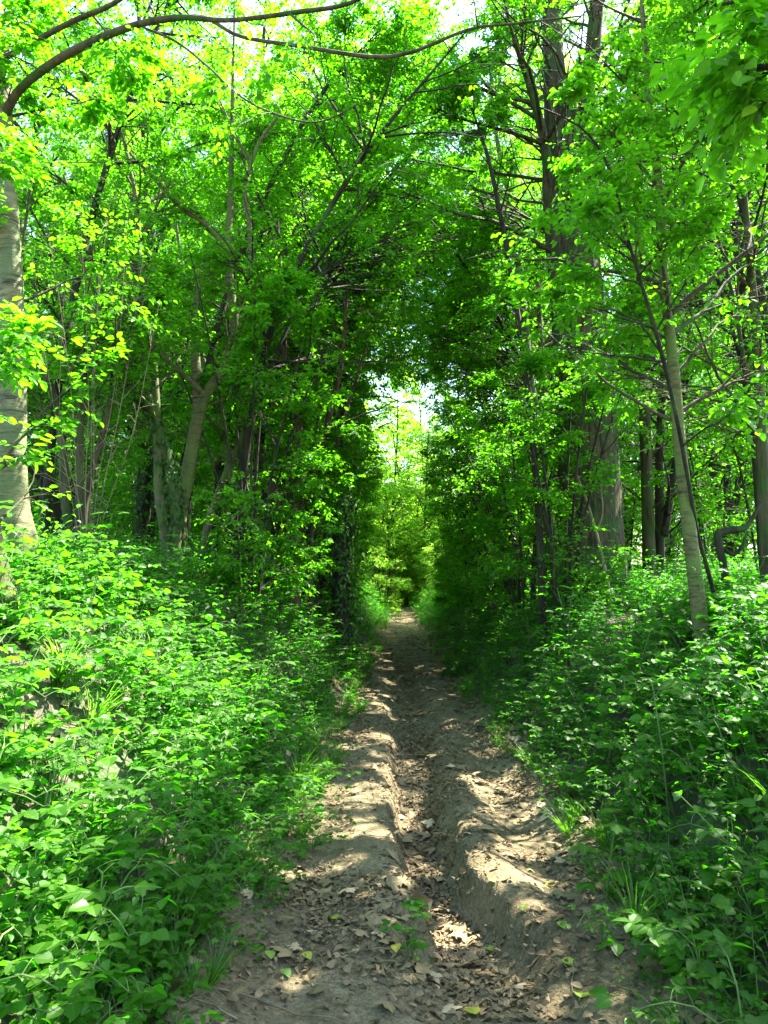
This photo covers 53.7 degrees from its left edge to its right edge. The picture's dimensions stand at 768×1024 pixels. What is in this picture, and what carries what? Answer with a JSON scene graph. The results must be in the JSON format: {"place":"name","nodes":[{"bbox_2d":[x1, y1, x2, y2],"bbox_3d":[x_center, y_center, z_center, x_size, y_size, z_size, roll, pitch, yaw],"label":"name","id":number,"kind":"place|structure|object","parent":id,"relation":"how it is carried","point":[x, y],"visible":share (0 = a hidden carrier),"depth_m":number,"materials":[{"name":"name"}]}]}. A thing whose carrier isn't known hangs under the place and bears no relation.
{"place":"outdoors","nodes":[
{"label":"outdoors","id":0,"kind":"place"},
{"bbox_2d":[0,565,767,1023],"bbox_3d":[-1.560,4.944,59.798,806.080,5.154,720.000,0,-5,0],"label":"ground","id":1,"kind":"structure","parent":0,"point":[48,703],"depth_m":4.29,"materials":[{"name":"plant"}]},
{"bbox_2d":[0,833,71,957],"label":"bramble plant","id":2,"kind":"object","parent":1,"relation":"on","point":[22,928],"visible":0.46,"depth_m":2.61,"materials":[{"name":"green plant"}]},
{"bbox_2d":[27,464,63,544],"bbox_3d":[-3.886,0.110,8.578,0.314,1.553,0.849,-2,-6,23],"label":"broken trunk","id":3,"kind":"object","parent":1,"relation":"on","point":[56,511],"visible":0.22,"depth_m":8.62,"materials":[{"name":"brown plant"}]},
{"bbox_2d":[0,112,132,626],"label":"leaning tree","id":4,"kind":"object","parent":1,"relation":"on","point":[18,329],"visible":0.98,"depth_m":4.79,"materials":[{"name":"green plant"}]},
{"bbox_2d":[0,905,142,1015],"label":"bramble plant","id":5,"kind":"object","parent":1,"relation":"on","point":[115,976],"visible":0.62,"depth_m":2.32,"materials":[{"name":"green plant"}]},
{"bbox_2d":[27,281,131,537],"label":"understory shrub","id":6,"kind":"object","parent":1,"relation":"on","point":[32,503],"visible":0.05,"depth_m":16.55,"materials":[{"name":"green plant"}]},
{"bbox_2d":[3,0,186,417],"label":"woodland tree","id":7,"kind":"object","parent":1,"relation":"on","point":[59,90],"visible":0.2,"depth_m":14.11,"materials":[{"name":"green plant"}]},
{"bbox_2d":[0,156,197,543],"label":"understory shrub","id":8,"kind":"object","parent":1,"relation":"on","point":[84,174],"visible":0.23,"depth_m":11.12,"materials":[{"name":"green plant"}]},
{"bbox_2d":[21,176,177,561],"bbox_3d":[-2.697,-1.310,7.157,1.910,4.150,1.497,0,-5,0],"label":"dead shrub","id":9,"kind":"object","parent":1,"relation":"on","point":[88,435],"visible":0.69,"depth_m":7.21,"materials":[{"name":"wood"}]},
{"bbox_2d":[32,964,166,1023],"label":"bramble plant","id":10,"kind":"object","parent":1,"relation":"on","point":[149,1001],"visible":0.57,"depth_m":2.35,"materials":[{"name":"green plant"}]},
{"bbox_2d":[5,0,204,528],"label":"woodland tree","id":11,"kind":"object","parent":1,"relation":"on","point":[32,492],"visible":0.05,"depth_m":17.46,"materials":[{"name":"green plant"}]},
{"bbox_2d":[26,125,195,510],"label":"woodland tree","id":12,"kind":"object","parent":1,"relation":"on","point":[88,463],"depth_m":19.19,"materials":[{"name":"green plant"}]},
{"bbox_2d":[15,160,219,557],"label":"hazel tree","id":13,"kind":"object","parent":1,"relation":"on","point":[137,334],"visible":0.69,"depth_m":7.70,"materials":[{"name":"green plant"}]},
{"bbox_2d":[12,0,222,537],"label":"tall tree","id":14,"kind":"object","parent":1,"relation":"on","point":[111,10],"visible":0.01,"depth_m":34.24,"materials":[{"name":"green plant"}]},
{"bbox_2d":[18,91,223,580],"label":"hazel tree","id":15,"kind":"object","parent":1,"relation":"on","point":[164,464],"visible":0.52,"depth_m":8.64,"materials":[{"name":"green plant"}]},
{"bbox_2d":[26,48,241,558],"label":"ivy tree","id":16,"kind":"object","parent":1,"relation":"on","point":[144,495],"visible":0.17,"depth_m":11.98,"materials":[{"name":"green plant"}]},
{"bbox_2d":[70,298,235,550],"bbox_3d":[-4.999,-1.970,16.473,3.797,7.414,4.047,1,-5,-15],"label":"understory shrub","id":17,"kind":"object","parent":1,"relation":"on","point":[199,525],"visible":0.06,"depth_m":16.28,"materials":[{"name":"green plant"}]},
{"bbox_2d":[51,185,255,550],"bbox_3d":[-3.750,-2.210,14.157,4.089,7.371,3.980,0,-5,0],"label":"understory shrub","id":18,"kind":"object","parent":1,"relation":"on","point":[200,474],"visible":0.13,"depth_m":13.58,"materials":[{"name":"green plant"}]},
{"bbox_2d":[9,0,302,543],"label":"young tree","id":19,"kind":"object","parent":1,"relation":"on","point":[156,39],"visible":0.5,"depth_m":8.45,"materials":[{"name":"green plant"}]},
{"bbox_2d":[6,0,306,488],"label":"woodland tree","id":20,"kind":"object","parent":1,"relation":"on","point":[76,153],"visible":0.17,"depth_m":14.38,"materials":[{"name":"green plant"}]},
{"bbox_2d":[15,10,335,579],"bbox_3d":[-2.868,-2.654,9.152,4.424,7.453,3.151,2,-6,-24],"label":"hazel tree","id":21,"kind":"object","parent":1,"relation":"on","point":[201,395],"visible":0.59,"depth_m":9.11,"materials":[{"name":"green plant"}]},
{"bbox_2d":[146,758,226,858],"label":"nettle plant","id":22,"kind":"object","parent":1,"relation":"on","point":[177,820],"visible":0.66,"depth_m":3.60,"materials":[{"name":"green plant"}]},
{"bbox_2d":[54,0,325,467],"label":"tall tree","id":23,"kind":"object","parent":1,"relation":"on","point":[239,12],"visible":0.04,"depth_m":28.18,"materials":[{"name":"green plant"}]},
{"bbox_2d":[0,489,395,1023],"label":"undergrowth","id":24,"kind":"object","parent":1,"relation":"on","point":[103,569],"visible":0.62,"depth_m":4.09,"materials":[{"name":"green plant"}]},
{"bbox_2d":[10,543,389,1023],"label":"grass","id":25,"kind":"structure","parent":1,"relation":"on","point":[214,973],"depth_m":4.21,"materials":[{"name":"plant"}]},
{"bbox_2d":[148,863,266,927],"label":"bramble plant","id":26,"kind":"object","parent":1,"relation":"on","point":[252,877],"visible":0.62,"depth_m":3.25,"materials":[{"name":"green plant"}]},
{"bbox_2d":[108,223,368,604],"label":"hazel tree","id":27,"kind":"object","parent":1,"relation":"on","point":[225,475],"visible":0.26,"depth_m":10.52,"materials":[{"name":"green plant"}]},
{"bbox_2d":[137,244,364,629],"bbox_3d":[-1.457,-0.930,9.260,2.568,5.041,2.770,4,-7,-39],"label":"hornbeam shrub","id":28,"kind":"object","parent":1,"relation":"on","point":[231,493],"visible":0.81,"depth_m":8.81,"materials":[{"name":"green plant"}]},
{"bbox_2d":[152,49,373,553],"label":"woodland tree","id":29,"kind":"object","parent":1,"relation":"on","point":[231,419],"visible":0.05,"depth_m":17.09,"materials":[{"name":"green plant"}]},
{"bbox_2d":[130,0,406,557],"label":"arching tree","id":30,"kind":"object","parent":1,"relation":"on","point":[200,162],"visible":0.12,"depth_m":13.75,"materials":[{"name":"green plant"}]},
{"bbox_2d":[128,119,411,642],"bbox_3d":[-1.575,-1.958,10.960,4.104,8.166,3.122,0,-5,0],"label":"coppice tree","id":31,"kind":"object","parent":1,"relation":"on","point":[388,369],"visible":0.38,"depth_m":10.70,"materials":[{"name":"green plant"}]},
{"bbox_2d":[112,7,457,556],"bbox_3d":[-1.679,-4.051,15.482,6.879,11.184,5.329,0,-5,0],"label":"arching tree","id":32,"kind":"object","parent":1,"relation":"on","point":[410,80],"visible":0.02,"depth_m":14.96,"materials":[{"name":"green plant"}]},
{"bbox_2d":[191,294,386,602],"bbox_3d":[-1.268,-0.707,10.824,2.584,5.119,2.762,-4,-7,39],"label":"hornbeam shrub","id":33,"kind":"object","parent":1,"relation":"on","point":[363,439],"visible":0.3,"depth_m":10.49,"materials":[{"name":"green plant"}]},
{"bbox_2d":[212,374,387,626],"bbox_3d":[-1.346,-0.285,12.349,2.855,4.818,3.387,0,-5,0],"label":"hornbeam shrub","id":34,"kind":"object","parent":1,"relation":"on","point":[365,454],"visible":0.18,"depth_m":11.91,"materials":[{"name":"green plant"}]},
{"bbox_2d":[187,0,437,541],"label":"young tree","id":35,"kind":"object","parent":1,"relation":"on","point":[375,71],"visible":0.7,"depth_m":10.23,"materials":[{"name":"green plant"}]},
{"bbox_2d":[248,326,382,603],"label":"hornbeam shrub","id":36,"kind":"object","parent":1,"relation":"on","point":[360,477],"visible":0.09,"depth_m":13.92,"materials":[{"name":"green plant"}]},
{"bbox_2d":[248,436,384,605],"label":"hornbeam shrub","id":37,"kind":"object","parent":1,"relation":"on","point":[368,482],"visible":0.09,"depth_m":15.33,"materials":[{"name":"green plant"}]},
{"bbox_2d":[0,0,661,579],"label":"birch tree","id":38,"kind":"object","parent":1,"relation":"on","point":[26,94],"visible":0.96,"depth_m":6.00,"materials":[{"name":"green plant"}]},
{"bbox_2d":[216,101,456,399],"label":"arching tree","id":39,"kind":"object","parent":1,"relation":"on","point":[392,265],"visible":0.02,"depth_m":15.70,"materials":[{"name":"green plant"}]},
{"bbox_2d":[185,105,488,563],"bbox_3d":[-0.965,-2.597,13.597,5.066,8.109,5.450,2,-6,-25],"label":"arching tree","id":40,"kind":"object","parent":1,"relation":"on","point":[421,376],"visible":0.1,"depth_m":13.27,"materials":[{"name":"green plant"}]},
{"bbox_2d":[189,41,517,580],"bbox_3d":[-0.329,-2.643,11.578,4.529,7.877,5.019,0,-5,0],"label":"arching tree","id":41,"kind":"object","parent":1,"relation":"on","point":[308,208],"visible":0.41,"depth_m":11.20,"materials":[{"name":"green plant"}]},
{"bbox_2d":[245,0,479,680],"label":"ivy tree","id":42,"kind":"object","parent":1,"relation":"on","point":[341,554],"visible":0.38,"depth_m":11.96,"materials":[{"name":"green plant"}]},
{"bbox_2d":[170,0,560,589],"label":"arching tree","id":43,"kind":"object","parent":1,"relation":"on","point":[381,140],"visible":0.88,"depth_m":9.33,"materials":[{"name":"green plant"}]},
{"bbox_2d":[357,539,419,614],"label":"sunlit shrub","id":44,"kind":"object","parent":1,"relation":"on","point":[397,582],"visible":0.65,"depth_m":35.77,"materials":[{"name":"green plant"}]},
{"bbox_2d":[362,527,419,600],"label":"sunlit thicket","id":45,"kind":"object","parent":1,"relation":"on","point":[378,544],"visible":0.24,"depth_m":45.62,"materials":[{"name":"green plant"}]},
{"bbox_2d":[359,352,441,600],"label":"woodland tree","id":46,"kind":"object","parent":1,"relation":"on","point":[418,426],"visible":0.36,"depth_m":52.98,"materials":[{"name":"green plant"}]},
{"bbox_2d":[362,439,440,604],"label":"sunlit thicket","id":47,"kind":"object","parent":1,"relation":"on","point":[398,481],"visible":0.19,"depth_m":49.41,"materials":[{"name":"green plant"}]},
{"bbox_2d":[365,450,438,604],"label":"sunlit thicket","id":48,"kind":"object","parent":1,"relation":"on","point":[403,502],"visible":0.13,"depth_m":50.60,"materials":[{"name":"green plant"}]},
{"bbox_2d":[357,402,449,596],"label":"sunlit thicket","id":49,"kind":"object","parent":1,"relation":"on","point":[406,421],"visible":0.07,"depth_m":54.79,"materials":[{"name":"green plant"}]},
{"bbox_2d":[389,512,440,599],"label":"sunlit thicket","id":50,"kind":"object","parent":1,"relation":"on","point":[420,540],"visible":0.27,"depth_m":46.41,"materials":[{"name":"green plant"}]},
{"bbox_2d":[383,445,450,599],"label":"sunlit thicket","id":51,"kind":"object","parent":1,"relation":"on","point":[411,496],"visible":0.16,"depth_m":47.83,"materials":[{"name":"green plant"}]},
{"bbox_2d":[377,332,465,565],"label":"woodland tree","id":52,"kind":"object","parent":1,"relation":"on","point":[408,415],"visible":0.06,"depth_m":57.81,"materials":[{"name":"green plant"}]},
{"bbox_2d":[389,393,456,591],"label":"woodland tree","id":53,"kind":"object","parent":1,"relation":"on","point":[436,428],"visible":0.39,"depth_m":46.61,"materials":[{"name":"green plant"}]},
{"bbox_2d":[421,486,468,611],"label":"hornbeam shrub","id":54,"kind":"object","parent":1,"relation":"on","point":[437,599],"visible":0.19,"depth_m":22.01,"materials":[{"name":"green plant"}]},
{"bbox_2d":[423,461,484,603],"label":"hornbeam shrub","id":55,"kind":"object","parent":1,"relation":"on","point":[441,583],"visible":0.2,"depth_m":23.03,"materials":[{"name":"green plant"}]},
{"bbox_2d":[386,268,523,436],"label":"arching tree","id":56,"kind":"object","parent":1,"relation":"on","point":[440,402],"visible":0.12,"depth_m":23.21,"materials":[{"name":"green plant"}]},
{"bbox_2d":[284,78,629,441],"bbox_3d":[1.788,-2.949,14.204,5.871,9.492,5.827,-4,-6,35],"label":"arching tree","id":57,"kind":"object","parent":1,"relation":"on","point":[448,328],"visible":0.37,"depth_m":14.46,"materials":[{"name":"green plant"}]},
{"bbox_2d":[371,135,550,555],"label":"arching tree","id":58,"kind":"object","parent":1,"relation":"on","point":[441,331],"visible":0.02,"depth_m":18.59,"materials":[{"name":"green plant"}]},
{"bbox_2d":[421,402,503,605],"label":"hornbeam shrub","id":59,"kind":"object","parent":1,"relation":"on","point":[432,476],"visible":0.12,"depth_m":18.68,"materials":[{"name":"green plant"}]},
{"bbox_2d":[374,166,552,534],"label":"arching tree","id":60,"kind":"object","parent":1,"relation":"on","point":[470,388],"visible":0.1,"depth_m":17.11,"materials":[{"name":"green plant"}]},
{"bbox_2d":[416,409,526,615],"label":"hornbeam shrub","id":61,"kind":"object","parent":1,"relation":"on","point":[424,452],"visible":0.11,"depth_m":16.82,"materials":[{"name":"green plant"}]},
{"bbox_2d":[426,409,532,602],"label":"hornbeam shrub","id":62,"kind":"object","parent":1,"relation":"on","point":[465,550],"visible":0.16,"depth_m":15.61,"materials":[{"name":"green plant"}]},
{"bbox_2d":[434,407,546,617],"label":"hornbeam shrub","id":63,"kind":"object","parent":1,"relation":"on","point":[453,502],"visible":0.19,"depth_m":14.16,"materials":[{"name":"green plant"}]},
{"bbox_2d":[426,411,557,612],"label":"hornbeam shrub","id":64,"kind":"object","parent":1,"relation":"on","point":[456,458],"visible":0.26,"depth_m":12.77,"materials":[{"name":"green plant"}]},
{"bbox_2d":[439,0,557,584],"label":"hornbeam tree","id":65,"kind":"object","parent":1,"relation":"on","point":[536,313],"visible":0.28,"depth_m":13.26,"materials":[{"name":"green plant"}]},
{"bbox_2d":[352,4,648,394],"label":"arching tree","id":66,"kind":"object","parent":1,"relation":"on","point":[434,53],"visible":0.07,"depth_m":15.56,"materials":[{"name":"green plant"}]},
{"bbox_2d":[420,367,585,640],"bbox_3d":[2.116,0.022,11.419,2.656,4.192,2.433,4,-6,-35],"label":"hornbeam shrub","id":67,"kind":"object","parent":1,"relation":"on","point":[524,531],"visible":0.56,"depth_m":11.25,"materials":[{"name":"green plant"}]},
{"bbox_2d":[398,48,622,650],"bbox_3d":[1.679,-2.197,10.056,1.836,8.329,3.000,5,-7,-44],"label":"young tree","id":68,"kind":"object","parent":1,"relation":"on","point":[478,131],"visible":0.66,"depth_m":10.16,"materials":[{"name":"green plant"}]},
{"bbox_2d":[390,51,649,378],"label":"arching tree","id":69,"kind":"object","parent":1,"relation":"on","point":[529,172],"visible":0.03,"depth_m":16.49,"materials":[{"name":"green plant"}]},
{"bbox_2d":[329,0,745,618],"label":"old tree","id":70,"kind":"object","parent":1,"relation":"on","point":[533,82],"visible":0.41,"depth_m":11.00,"materials":[{"name":"green plant"}]},
{"bbox_2d":[420,49,664,544],"bbox_3d":[4.023,-4.619,18.946,6.679,14.002,7.564,0,-5,0],"label":"woodland tree","id":71,"kind":"object","parent":1,"relation":"on","point":[507,139],"visible":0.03,"depth_m":18.90,"materials":[{"name":"green plant"}]},
{"bbox_2d":[455,0,630,459],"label":"tall tree","id":72,"kind":"object","parent":1,"relation":"on","point":[539,49],"visible":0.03,"depth_m":47.49,"materials":[{"name":"green plant"}]},
{"bbox_2d":[445,248,665,634],"bbox_3d":[2.195,-0.715,9.578,2.727,5.097,2.769,0,-5,0],"label":"hornbeam shrub","id":73,"kind":"object","parent":1,"relation":"on","point":[538,362],"visible":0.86,"depth_m":9.39,"materials":[{"name":"green plant"}]},
{"bbox_2d":[408,532,767,1023],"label":"undergrowth","id":74,"kind":"object","parent":1,"relation":"on","point":[744,601],"visible":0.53,"depth_m":4.99,"materials":[{"name":"green plant"}]},
{"bbox_2d":[467,0,767,663],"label":"slender tree","id":75,"kind":"object","parent":1,"relation":"on","point":[622,75],"visible":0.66,"depth_m":6.27,"materials":[{"name":"green plant"}]},
{"bbox_2d":[528,263,722,570],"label":"tree","id":76,"kind":"object","parent":1,"relation":"on","point":[634,507],"visible":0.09,"depth_m":16.54,"materials":[{"name":"green plant"}]},
{"bbox_2d":[505,48,767,630],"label":"sapling","id":77,"kind":"object","parent":1,"relation":"on","point":[594,211],"visible":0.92,"depth_m":5.76,"materials":[{"name":"green plant"}]},
{"bbox_2d":[516,0,767,581],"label":"woodland tree","id":78,"kind":"object","parent":1,"relation":"on","point":[663,516],"visible":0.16,"depth_m":12.64,"materials":[{"name":"green plant"}]},
{"bbox_2d":[519,115,767,581],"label":"slender tree","id":79,"kind":"object","parent":1,"relation":"on","point":[647,498],"visible":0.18,"depth_m":12.49,"materials":[{"name":"green plant"}]},
{"bbox_2d":[550,221,739,561],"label":"woodland tree","id":80,"kind":"object","parent":1,"relation":"on","point":[627,534],"visible":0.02,"depth_m":21.80,"materials":[{"name":"green plant"}]},
{"bbox_2d":[536,5,767,583],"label":"slender tree","id":81,"kind":"object","parent":1,"relation":"on","point":[761,450],"visible":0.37,"depth_m":7.36,"materials":[{"name":"green plant"}]},
{"bbox_2d":[547,0,767,401],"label":"young tree","id":82,"kind":"object","parent":1,"relation":"on","point":[668,27],"visible":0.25,"depth_m":8.02,"materials":[{"name":"green plant"}]},
{"bbox_2d":[549,0,767,570],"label":"arching tree","id":83,"kind":"object","parent":1,"relation":"on","point":[742,288],"visible":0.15,"depth_m":9.67,"materials":[{"name":"green plant"}]},
{"bbox_2d":[605,681,717,825],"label":"maple sapling","id":84,"kind":"object","parent":1,"relation":"on","point":[633,779],"visible":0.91,"depth_m":4.17,"materials":[{"name":"green plant"}]},
{"bbox_2d":[557,0,767,175],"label":"young tree","id":85,"kind":"object","parent":1,"relation":"on","point":[703,6],"visible":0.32,"depth_m":6.35,"materials":[{"name":"green plant"}]},
{"bbox_2d":[614,353,740,572],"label":"understory shrub","id":86,"kind":"object","parent":1,"relation":"on","point":[669,548],"visible":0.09,"depth_m":18.79,"materials":[{"name":"green plant"}]},
{"bbox_2d":[602,0,767,563],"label":"tall tree","id":87,"kind":"object","parent":1,"relation":"on","point":[713,474],"visible":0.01,"depth_m":25.38,"materials":[{"name":"green plant"}]},
{"bbox_2d":[615,322,765,568],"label":"understory shrub","id":88,"kind":"object","parent":1,"relation":"on","point":[702,529],"visible":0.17,"depth_m":13.83,"materials":[{"name":"green plant"}]},
{"bbox_2d":[615,53,767,563],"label":"woodland tree","id":89,"kind":"object","parent":1,"relation":"on","point":[743,503],"visible":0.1,"depth_m":17.12,"materials":[{"name":"green plant"}]},
{"bbox_2d":[616,168,767,575],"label":"understory shrub","id":90,"kind":"object","parent":1,"relation":"on","point":[656,481],"visible":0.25,"depth_m":11.21,"materials":[{"name":"green plant"}]},
{"bbox_2d":[647,0,767,194],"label":"beech tree","id":91,"kind":"object","parent":1,"relation":"on","point":[735,84],"visible":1,"depth_m":2.99,"materials":[{"name":"green plant"}]},
{"bbox_2d":[714,501,760,615],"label":"dead branch","id":92,"kind":"object","parent":1,"relation":"on","point":[721,550],"visible":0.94,"depth_m":6.98,"materials":[{"name":"wood"}]},
{"bbox_2d":[2,0,765,563],"label":"sky","id":93,"kind":"structure","parent":0,"point":[449,14],"materials":[{"name":"white"}]},
{"bbox_2d":[155,602,744,1023],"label":"path","id":94,"kind":"structure","parent":0,"point":[362,1007],"depth_m":3.76,"materials":[{"name":"soil"}]},
{"bbox_2d":[138,886,230,983],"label":"grass tuft","id":95,"kind":"object","parent":94,"relation":"on","point":[173,949],"visible":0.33,"depth_m":2.96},
{"bbox_2d":[0,575,767,1023],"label":"leaf litter","id":96,"kind":"object","parent":94,"relation":"on","point":[424,971],"visible":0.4,"depth_m":3.91,"materials":[{"name":"brown plant"}]},
{"bbox_2d":[567,808,639,913],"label":"maple sapling","id":97,"kind":"object","parent":96,"relation":"on","point":[620,878],"visible":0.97,"depth_m":3.52,"materials":[{"name":"green plant"}]},
{"bbox_2d":[588,928,761,1023],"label":"bramble plant","id":98,"kind":"object","parent":96,"relation":"on","point":[603,1000],"visible":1,"depth_m":2.38,"materials":[{"name":"green plant"}]},
{"bbox_2d":[380,897,430,961],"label":"seedling","id":99,"kind":"object","parent":94,"relation":"on","point":[414,906],"visible":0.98,"depth_m":3.19,"materials":[{"name":"green plant"}]},
{"bbox_2d":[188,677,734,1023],"bbox_3d":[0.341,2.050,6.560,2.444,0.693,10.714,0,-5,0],"label":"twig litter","id":100,"kind":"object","parent":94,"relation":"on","point":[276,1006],"visible":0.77,"depth_m":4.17,"materials":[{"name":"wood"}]},
{"bbox_2d":[408,568,767,1023],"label":"grass","id":101,"kind":"structure","parent":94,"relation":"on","point":[598,839],"depth_m":4.69,"materials":[{"name":"plant"}]},
{"bbox_2d":[560,903,626,948],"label":"bramble plant","id":102,"kind":"object","parent":94,"relation":"on","point":[597,922],"visible":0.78,"depth_m":3.13,"materials":[{"name":"green plant"}]},
{"bbox_2d":[577,840,723,939],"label":"grass tuft","id":103,"kind":"object","parent":94,"relation":"on","point":[633,906],"visible":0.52,"depth_m":3.27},
{"bbox_2d":[597,909,743,1000],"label":"bramble plant","id":104,"kind":"object","parent":94,"relation":"on","point":[664,936],"visible":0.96,"depth_m":2.69,"materials":[{"name":"green plant"}]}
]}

